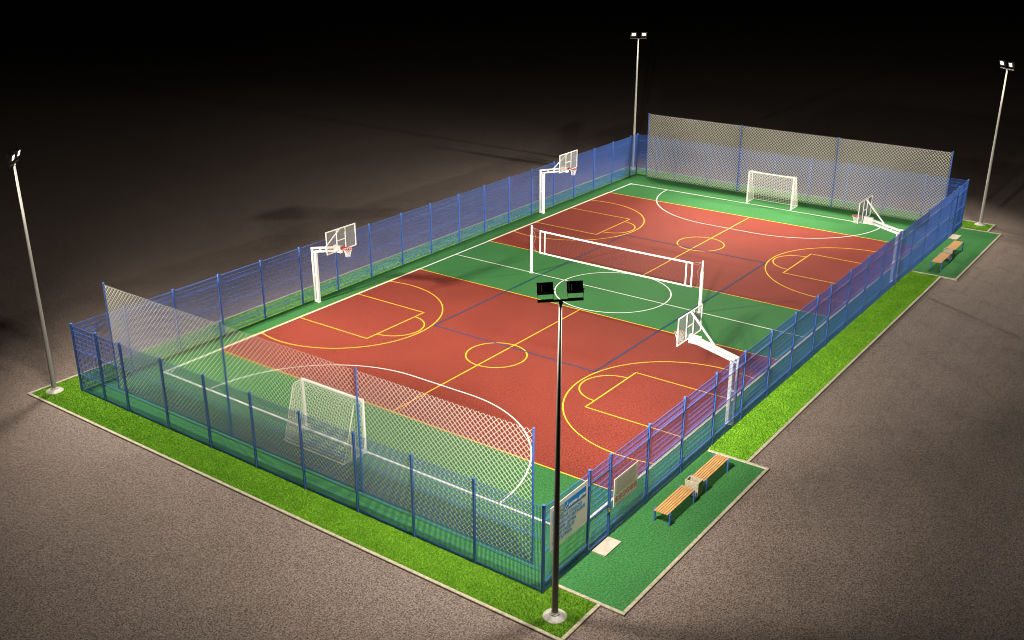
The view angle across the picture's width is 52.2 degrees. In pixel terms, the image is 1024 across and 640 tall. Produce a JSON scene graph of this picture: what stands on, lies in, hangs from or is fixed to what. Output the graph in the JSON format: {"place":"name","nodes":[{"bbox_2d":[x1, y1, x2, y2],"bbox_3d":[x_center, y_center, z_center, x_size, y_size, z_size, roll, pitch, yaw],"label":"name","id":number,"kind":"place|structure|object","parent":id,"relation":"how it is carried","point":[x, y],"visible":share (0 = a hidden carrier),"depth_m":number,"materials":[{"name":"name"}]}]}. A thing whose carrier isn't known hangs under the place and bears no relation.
{"place":"outdoors","nodes":[
{"label":"outdoors","id":0,"kind":"place"},
{"bbox_2d":[0,0,1023,639],"bbox_3d":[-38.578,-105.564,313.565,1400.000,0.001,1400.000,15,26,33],"label":"ground","id":1,"kind":"structure","parent":0,"point":[166,146],"depth_m":65.83,"materials":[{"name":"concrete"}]},
{"bbox_2d":[32,168,992,637],"bbox_3d":[5.136,-1.440,54.205,26.160,0.001,48.780,15,26,33],"label":"turf base","id":2,"kind":"object","parent":1,"relation":"on","point":[488,582],"visible":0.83,"depth_m":38.20,"materials":[{"name":"plant"}]},
{"bbox_2d":[6,148,63,394],"bbox_3d":[-18.925,-1.717,41.430,0.700,10.067,1.214,-3,22,-8],"label":"light mast","id":3,"kind":"object","parent":2,"relation":"on","point":[11,157],"visible":1,"depth_m":41.56,"materials":[{"name":"metal"}]},
{"bbox_2d":[70,323,545,593],"bbox_3d":[-8.451,4.085,36.439,23.241,3.020,0.091,15,26,33],"label":"fence","id":4,"kind":"object","parent":2,"relation":"on","point":[304,469],"visible":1,"depth_m":35.52,"materials":[{"name":"blue metal"}]},
{"bbox_2d":[536,280,584,623],"bbox_3d":[1.213,3.754,27.808,1.214,10.067,0.700,-3,22,-8],"label":"light mast","id":5,"kind":"object","parent":2,"relation":"on","point":[554,614],"visible":1,"depth_m":27.69,"materials":[{"name":"metal"}]},
{"bbox_2d":[630,32,646,169],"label":"light mast","id":6,"kind":"object","parent":2,"relation":"on","point":[635,34],"visible":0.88,"depth_m":76.84,"materials":[{"name":"metal"}]},
{"bbox_2d":[975,60,1014,225],"bbox_3d":[29.310,-10.616,63.589,0.700,10.067,1.214,-5,22,-13],"label":"light mast","id":7,"kind":"object","parent":2,"relation":"on","point":[1012,65],"visible":1,"depth_m":63.63,"materials":[{"name":"metal"}]},
{"bbox_2d":[27,166,1001,639],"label":"kerb","id":8,"kind":"structure","parent":1,"relation":"on","point":[599,604],"depth_m":35.99,"materials":[{"name":"concrete"}]},
{"bbox_2d":[83,174,959,591],"bbox_3d":[5.062,-1.441,54.196,23.150,0.001,45.880,15,26,33],"label":"court surface","id":9,"kind":"object","parent":1,"relation":"on","point":[727,332],"visible":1,"depth_m":45.66,"materials":[{"name":"green rubber"}]},
{"bbox_2d":[102,283,534,564],"bbox_3d":[-7.844,3.004,36.875,21.041,4.700,0.081,15,26,33],"label":"ball net","id":10,"kind":"object","parent":9,"relation":"on","point":[358,408],"visible":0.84,"depth_m":35.55,"materials":[{"name":"white fabric"}]},
{"bbox_2d":[284,377,367,464],"bbox_3d":[-6.949,3.691,38.492,3.220,2.180,1.195,15,26,33],"label":"football goal","id":11,"kind":"object","parent":9,"relation":"on","point":[334,390],"visible":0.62,"depth_m":38.30,"materials":[{"name":"white metal"}]},
{"bbox_2d":[310,223,356,302],"bbox_3d":[-8.615,-2.700,51.657,1.853,4.250,2.618,-13,25,-28],"label":"basketball hoop","id":12,"kind":"object","parent":9,"relation":"on","point":[315,268],"visible":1,"depth_m":51.55,"materials":[{"name":"white metal"}]},
{"bbox_2d":[72,134,637,388],"bbox_3d":[-4.291,-5.365,59.969,0.091,3.020,45.800,15,26,33],"label":"fence","id":13,"kind":"object","parent":9,"relation":"on","point":[490,199],"visible":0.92,"depth_m":55.86,"materials":[{"name":"blue metal"}]},
{"bbox_2d":[221,269,775,489],"bbox_3d":[-0.702,1.562,46.708,20.920,0.001,13.790,15,26,33],"label":"basketball surface","id":14,"kind":"object","parent":9,"relation":"on","point":[524,394],"visible":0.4,"depth_m":45.85,"materials":[{"name":"red rubber"}]},
{"bbox_2d":[529,225,533,272],"bbox_3d":[1.060,-3.839,56.564,0.240,2.685,0.240,15,26,33],"label":"volleyball post","id":15,"kind":"object","parent":9,"relation":"on","point":[531,252],"visible":1,"depth_m":56.53,"materials":[{"name":"white metal"}]},
{"bbox_2d":[533,230,700,287],"bbox_3d":[5.149,-3.226,53.598,10.042,1.409,0.016,15,26,33],"label":"volleyball net","id":16,"kind":"object","parent":15,"relation":"attached to","point":[636,274],"visible":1,"depth_m":53.37,"materials":[{"name":"white fabric"}]},
{"bbox_2d":[166,183,909,533],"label":"handball lines","id":17,"kind":"object","parent":9,"relation":"on","point":[558,297],"visible":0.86,"depth_m":49.00,"materials":[{"name":"white paint"}]},
{"bbox_2d":[218,192,885,490],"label":"basketball lines","id":18,"kind":"object","parent":9,"relation":"on","point":[552,324],"visible":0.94,"depth_m":49.01,"materials":[{"name":"yellow paint"}]},
{"bbox_2d":[539,150,576,213],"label":"basketball hoop","id":19,"kind":"object","parent":9,"relation":"on","point":[542,174],"visible":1,"depth_m":66.68,"materials":[{"name":"white metal"}]},
{"bbox_2d":[434,234,764,371],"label":"volleyball lines","id":20,"kind":"object","parent":9,"relation":"on","point":[623,352],"visible":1,"depth_m":51.48,"materials":[{"name":"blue paint"}]},
{"bbox_2d":[697,261,703,312],"bbox_3d":[9.238,-1.617,51.032,0.240,2.685,0.240,15,26,33],"label":"volleyball post","id":21,"kind":"object","parent":9,"relation":"on","point":[701,289],"visible":0.93,"depth_m":50.99,"materials":[{"name":"white metal"}]},
{"bbox_2d":[491,193,910,316],"bbox_3d":[11.145,-4.494,61.788,20.920,0.001,13.790,15,26,33],"label":"basketball surface","id":22,"kind":"object","parent":9,"relation":"on","point":[721,271],"visible":0.8,"depth_m":61.33,"materials":[{"name":"red rubber"}]},
{"bbox_2d":[674,304,739,425],"bbox_3d":[7.548,1.690,40.724,2.618,4.250,1.853,5,22,12],"label":"basketball hoop","id":23,"kind":"object","parent":9,"relation":"on","point":[692,338],"visible":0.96,"depth_m":40.04,"materials":[{"name":"white metal"}]},
{"bbox_2d":[544,181,967,589],"bbox_3d":[14.415,-0.282,47.311,0.093,3.020,45.807,15,26,33],"label":"fence","id":24,"kind":"object","parent":9,"relation":"on","point":[924,245],"visible":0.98,"depth_m":42.57,"materials":[{"name":"blue metal"}]},
{"bbox_2d":[550,480,587,551],"bbox_3d":[1.683,5.734,30.721,0.028,1.460,1.990,15,26,33],"label":"information board","id":25,"kind":"object","parent":24,"relation":"attached to","point":[573,511],"visible":0.88,"depth_m":30.80,"materials":[{"name":"white plastic"}]},
{"bbox_2d":[589,468,609,550],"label":"gate","id":26,"kind":"structure","parent":24,"relation":"attached to","point":[607,508],"depth_m":32.52,"materials":[{"name":"blue metal"}]},
{"bbox_2d":[613,461,637,506],"bbox_3d":[3.645,5.233,33.419,0.030,1.000,1.490,15,26,33],"label":"information board","id":27,"kind":"object","parent":24,"relation":"attached to","point":[625,483],"visible":1,"depth_m":33.38,"materials":[{"name":"beige"}]},
{"bbox_2d":[947,195,957,237],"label":"gate","id":28,"kind":"structure","parent":24,"relation":"attached to","point":[952,217],"depth_m":62.64,"materials":[{"name":"blue metal"}]},
{"bbox_2d":[746,170,796,209],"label":"football goal","id":29,"kind":"object","parent":9,"relation":"on","point":[789,177],"visible":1,"depth_m":69.49,"materials":[{"name":"white metal"}]},
{"bbox_2d":[646,113,953,223],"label":"ball net","id":30,"kind":"object","parent":9,"relation":"on","point":[740,143],"visible":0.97,"depth_m":69.51,"materials":[{"name":"white fabric"}]},
{"bbox_2d":[635,133,969,226],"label":"fence","id":31,"kind":"object","parent":9,"relation":"on","point":[774,167],"visible":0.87,"depth_m":70.37,"materials":[{"name":"blue metal"}]},
{"bbox_2d":[852,195,903,282],"bbox_3d":[19.048,-4.189,55.363,1.853,4.250,2.618,-13,25,-28],"label":"basketball hoop","id":32,"kind":"object","parent":9,"relation":"on","point":[868,219],"visible":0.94,"depth_m":55.11,"materials":[{"name":"white metal"}]},
{"bbox_2d":[559,450,764,611],"bbox_3d":[5.154,6.580,34.228,2.348,0.001,10.050,15,26,33],"label":"rubber apron","id":33,"kind":"object","parent":1,"relation":"on","point":[635,563],"visible":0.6,"depth_m":33.34,"materials":[{"name":"green rubber"}]},
{"bbox_2d":[592,536,620,556],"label":"stone slab","id":34,"kind":"structure","parent":33,"relation":"on","point":[606,546],"depth_m":32.79,"materials":[{"name":"beige stone"}]},
{"bbox_2d":[653,485,694,525],"bbox_3d":[5.387,6.140,34.662,0.640,0.510,1.950,15,26,33],"label":"bench","id":35,"kind":"object","parent":33,"relation":"on","point":[673,499],"visible":1,"depth_m":34.51,"materials":[{"name":"brown wood"}]},
{"bbox_2d":[685,475,702,497],"bbox_3d":[6.192,5.694,35.637,0.500,0.610,0.360,15,26,33],"label":"litter bin","id":36,"kind":"object","parent":33,"relation":"on","point":[694,482],"visible":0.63,"depth_m":35.50,"materials":[{"name":"concrete"}]},
{"bbox_2d":[691,454,728,491],"bbox_3d":[6.936,5.348,36.634,0.640,0.510,1.950,15,26,33],"label":"bench","id":37,"kind":"object","parent":33,"relation":"on","point":[707,471],"visible":0.92,"depth_m":36.52,"materials":[{"name":"brown wood"}]},
{"bbox_2d":[911,228,998,278],"bbox_3d":[25.743,-3.945,60.436,2.348,0.001,10.050,15,26,33],"label":"rubber apron","id":38,"kind":"object","parent":1,"relation":"on","point":[976,243],"visible":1,"depth_m":59.97,"materials":[{"name":"green rubber"}]},
{"bbox_2d":[930,252,950,270],"bbox_3d":[23.800,-3.260,58.069,0.640,0.510,1.950,15,26,33],"label":"bench","id":39,"kind":"object","parent":38,"relation":"on","point":[940,258],"visible":1,"depth_m":57.81,"materials":[{"name":"brown wood"}]},
{"bbox_2d":[943,247,954,259],"bbox_3d":[24.655,-3.725,59.092,0.500,0.610,0.360,15,26,33],"label":"litter bin","id":40,"kind":"object","parent":38,"relation":"on","point":[949,250],"visible":0.66,"depth_m":58.93,"materials":[{"name":"concrete"}]},
{"bbox_2d":[948,234,960,239],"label":"stone slab","id":41,"kind":"structure","parent":38,"relation":"on","point":[954,237],"depth_m":62.86,"materials":[{"name":"beige stone"}]},
{"bbox_2d":[947,240,963,257],"bbox_3d":[25.390,-4.073,60.094,0.640,0.510,1.950,15,26,33],"label":"bench","id":42,"kind":"object","parent":38,"relation":"on","point":[954,244],"visible":0.89,"depth_m":60.16,"materials":[{"name":"brown wood"}]}
]}

